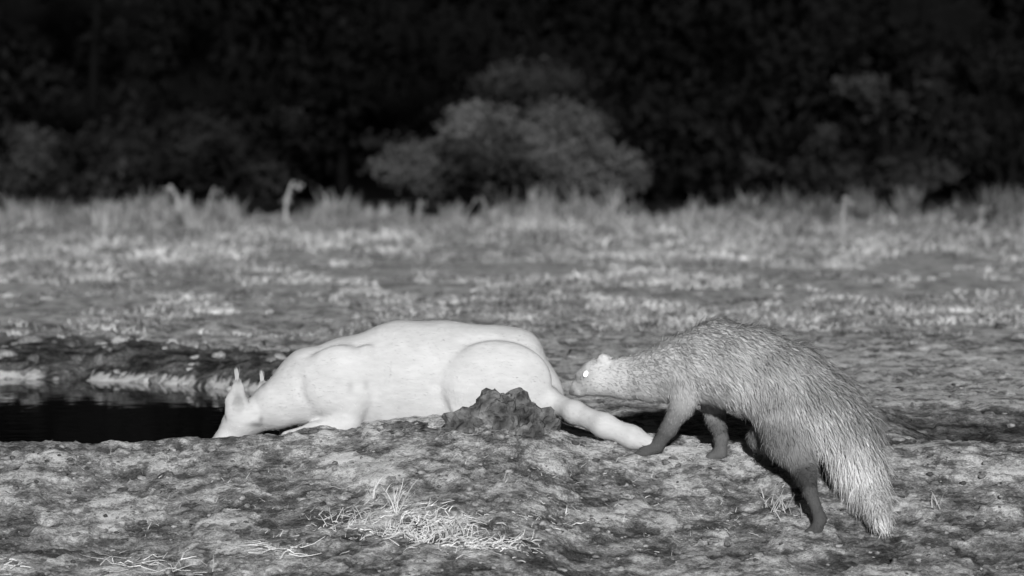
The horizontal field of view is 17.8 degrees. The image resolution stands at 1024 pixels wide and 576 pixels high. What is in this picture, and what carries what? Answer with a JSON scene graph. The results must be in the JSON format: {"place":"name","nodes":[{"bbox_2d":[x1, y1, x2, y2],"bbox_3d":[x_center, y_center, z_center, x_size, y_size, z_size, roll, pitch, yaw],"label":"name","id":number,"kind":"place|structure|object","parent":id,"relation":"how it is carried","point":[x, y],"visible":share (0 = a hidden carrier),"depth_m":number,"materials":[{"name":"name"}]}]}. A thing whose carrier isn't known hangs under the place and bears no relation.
{"place":"outdoors","nodes":[
{"label":"outdoors","id":0,"kind":"place"},
{"bbox_2d":[0,379,280,443],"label":"pond water","id":1,"kind":"structure","parent":0,"point":[81,411],"depth_m":9.76,"materials":[{"name":"black liquid"}]},
{"bbox_2d":[0,197,1023,575],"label":"ground","id":2,"kind":"structure","parent":0,"point":[970,435],"depth_m":7.88,"materials":[{"name":"grey soil"}]},
{"bbox_2d":[0,116,175,208],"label":"bush","id":3,"kind":"object","parent":2,"relation":"on","point":[34,165],"visible":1,"depth_m":53.91,"materials":[{"name":"black plant"}]},
{"bbox_2d":[126,201,142,225],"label":"weed","id":4,"kind":"object","parent":2,"relation":"on","point":[131,217],"visible":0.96,"depth_m":38.99,"materials":[{"name":"grey plant"}]},
{"bbox_2d":[161,185,183,219],"bbox_3d":[-4.043,-0.992,38.981,0.294,0.480,0.180,0,2,0],"label":"weed","id":5,"kind":"object","parent":2,"relation":"on","point":[170,187],"visible":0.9,"depth_m":38.99,"materials":[{"name":"grey plant"}]},
{"bbox_2d":[204,187,222,218],"bbox_3d":[-3.569,-0.977,38.987,0.233,0.466,0.149,1,2,17],"label":"weed","id":6,"kind":"object","parent":2,"relation":"on","point":[209,201],"visible":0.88,"depth_m":38.99,"materials":[{"name":"grey plant"}]},
{"bbox_2d":[148,103,335,208],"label":"bush","id":7,"kind":"object","parent":2,"relation":"on","point":[249,167],"visible":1,"depth_m":54.91,"materials":[{"name":"black plant"}]},
{"bbox_2d":[280,181,304,223],"bbox_3d":[-2.622,-1.017,38.983,0.300,0.533,0.142,0,2,0],"label":"weed","id":8,"kind":"object","parent":2,"relation":"on","point":[287,199],"visible":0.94,"depth_m":38.99,"materials":[{"name":"grey plant"}]},
{"bbox_2d":[414,200,426,223],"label":"weed","id":9,"kind":"object","parent":2,"relation":"on","point":[419,205],"visible":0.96,"depth_m":38.99,"materials":[{"name":"grey plant"}]},
{"bbox_2d":[212,319,653,449],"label":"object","id":10,"kind":"object","parent":2,"relation":"on","point":[395,369],"visible":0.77,"depth_m":8.06,"materials":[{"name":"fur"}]},
{"bbox_2d":[473,196,491,223],"bbox_3d":[-0.346,-0.919,39.007,0.225,0.362,0.157,1,2,21],"label":"weed","id":11,"kind":"object","parent":2,"relation":"on","point":[485,209],"visible":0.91,"depth_m":38.99,"materials":[{"name":"grey plant"}]},
{"bbox_2d":[373,387,591,446],"bbox_3d":[-0.068,0.336,7.977,0.579,0.186,0.122,0,2,0],"label":"rock","id":12,"kind":"object","parent":2,"relation":"on","point":[519,411],"visible":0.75,"depth_m":7.94,"materials":[{"name":"grey stone"}]},
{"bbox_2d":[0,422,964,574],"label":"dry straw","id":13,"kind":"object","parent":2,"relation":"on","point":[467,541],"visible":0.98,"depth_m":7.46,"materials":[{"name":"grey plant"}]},
{"bbox_2d":[349,55,653,210],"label":"bush","id":14,"kind":"object","parent":2,"relation":"on","point":[482,147],"visible":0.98,"depth_m":49.83,"materials":[{"name":"grey plant"}]},
{"bbox_2d":[0,0,1023,204],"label":"distant woodland","id":15,"kind":"object","parent":2,"relation":"on","point":[752,114],"visible":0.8,"depth_m":68.67,"materials":[{"name":"black plant"}]},
{"bbox_2d":[0,311,1023,575],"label":"mud clods","id":16,"kind":"object","parent":2,"relation":"on","point":[202,345],"visible":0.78,"depth_m":7.81,"materials":[{"name":"grey soil"}]},
{"bbox_2d":[599,205,612,223],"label":"weed","id":17,"kind":"object","parent":2,"relation":"on","point":[604,215],"visible":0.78,"depth_m":38.99,"materials":[{"name":"grey plant"}]},
{"bbox_2d":[322,478,943,547],"bbox_3d":[0.295,0.509,7.558,1.480,0.141,0.344,0,2,-6],"label":"grass sprig","id":18,"kind":"object","parent":2,"relation":"on","point":[451,533],"depth_m":7.54,"materials":[{"name":"grey plant"}]},
{"bbox_2d":[710,206,726,230],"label":"weed","id":19,"kind":"object","parent":2,"relation":"on","point":[718,216],"visible":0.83,"depth_m":35.99,"materials":[{"name":"grey plant"}]},
{"bbox_2d":[569,312,898,537],"bbox_3d":[0.535,0.319,7.822,0.908,0.522,0.334,1,2,26],"label":"white tailed mongoose","id":20,"kind":"object","parent":2,"relation":"on","point":[803,408],"visible":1,"depth_m":7.76,"materials":[{"name":"fur"}]},
{"bbox_2d":[782,210,795,229],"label":"weed","id":21,"kind":"object","parent":2,"relation":"on","point":[788,214],"visible":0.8,"depth_m":36.00,"materials":[{"name":"grey plant"}]},
{"bbox_2d":[834,196,854,245],"bbox_3d":[2.843,-0.561,28.003,0.184,0.464,0.154,1,2,31],"label":"weed","id":22,"kind":"object","parent":2,"relation":"on","point":[842,230],"visible":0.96,"depth_m":28.00,"materials":[{"name":"grey plant"}]},
{"bbox_2d":[740,52,967,211],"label":"tree","id":23,"kind":"object","parent":2,"relation":"on","point":[911,168],"visible":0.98,"depth_m":51.80,"materials":[{"name":"black plant"}]},
{"bbox_2d":[862,220,880,245],"bbox_3d":[3.070,-0.464,28.012,0.167,0.238,0.194,-1,2,-14],"label":"weed","id":24,"kind":"object","parent":2,"relation":"on","point":[870,234],"visible":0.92,"depth_m":28.00,"materials":[{"name":"grey plant"}]},
{"bbox_2d":[910,14,1023,207],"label":"tree","id":25,"kind":"object","parent":2,"relation":"on","point":[981,68],"visible":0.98,"depth_m":55.43,"materials":[{"name":"black plant"}]},
{"bbox_2d":[969,206,992,240],"bbox_3d":[4.309,-0.586,29.999,0.221,0.344,0.156,1,2,36],"label":"weed","id":26,"kind":"object","parent":2,"relation":"on","point":[980,225],"visible":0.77,"depth_m":30.00,"materials":[{"name":"grey plant"}]},
{"bbox_2d":[0,197,1023,338],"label":"grass","id":27,"kind":"structure","parent":0,"point":[631,229],"depth_m":23.13,"materials":[{"name":"grey plant"}]},
{"bbox_2d":[0,0,1023,198],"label":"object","id":28,"kind":"structure","parent":0,"point":[48,17],"depth_m":87.27,"materials":[{"name":"black plant"}]},
{"bbox_2d":[0,178,1023,227],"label":"tall grass","id":29,"kind":"structure","parent":0,"point":[548,209],"depth_m":42.14,"materials":[{"name":"grey plant"}]}
]}

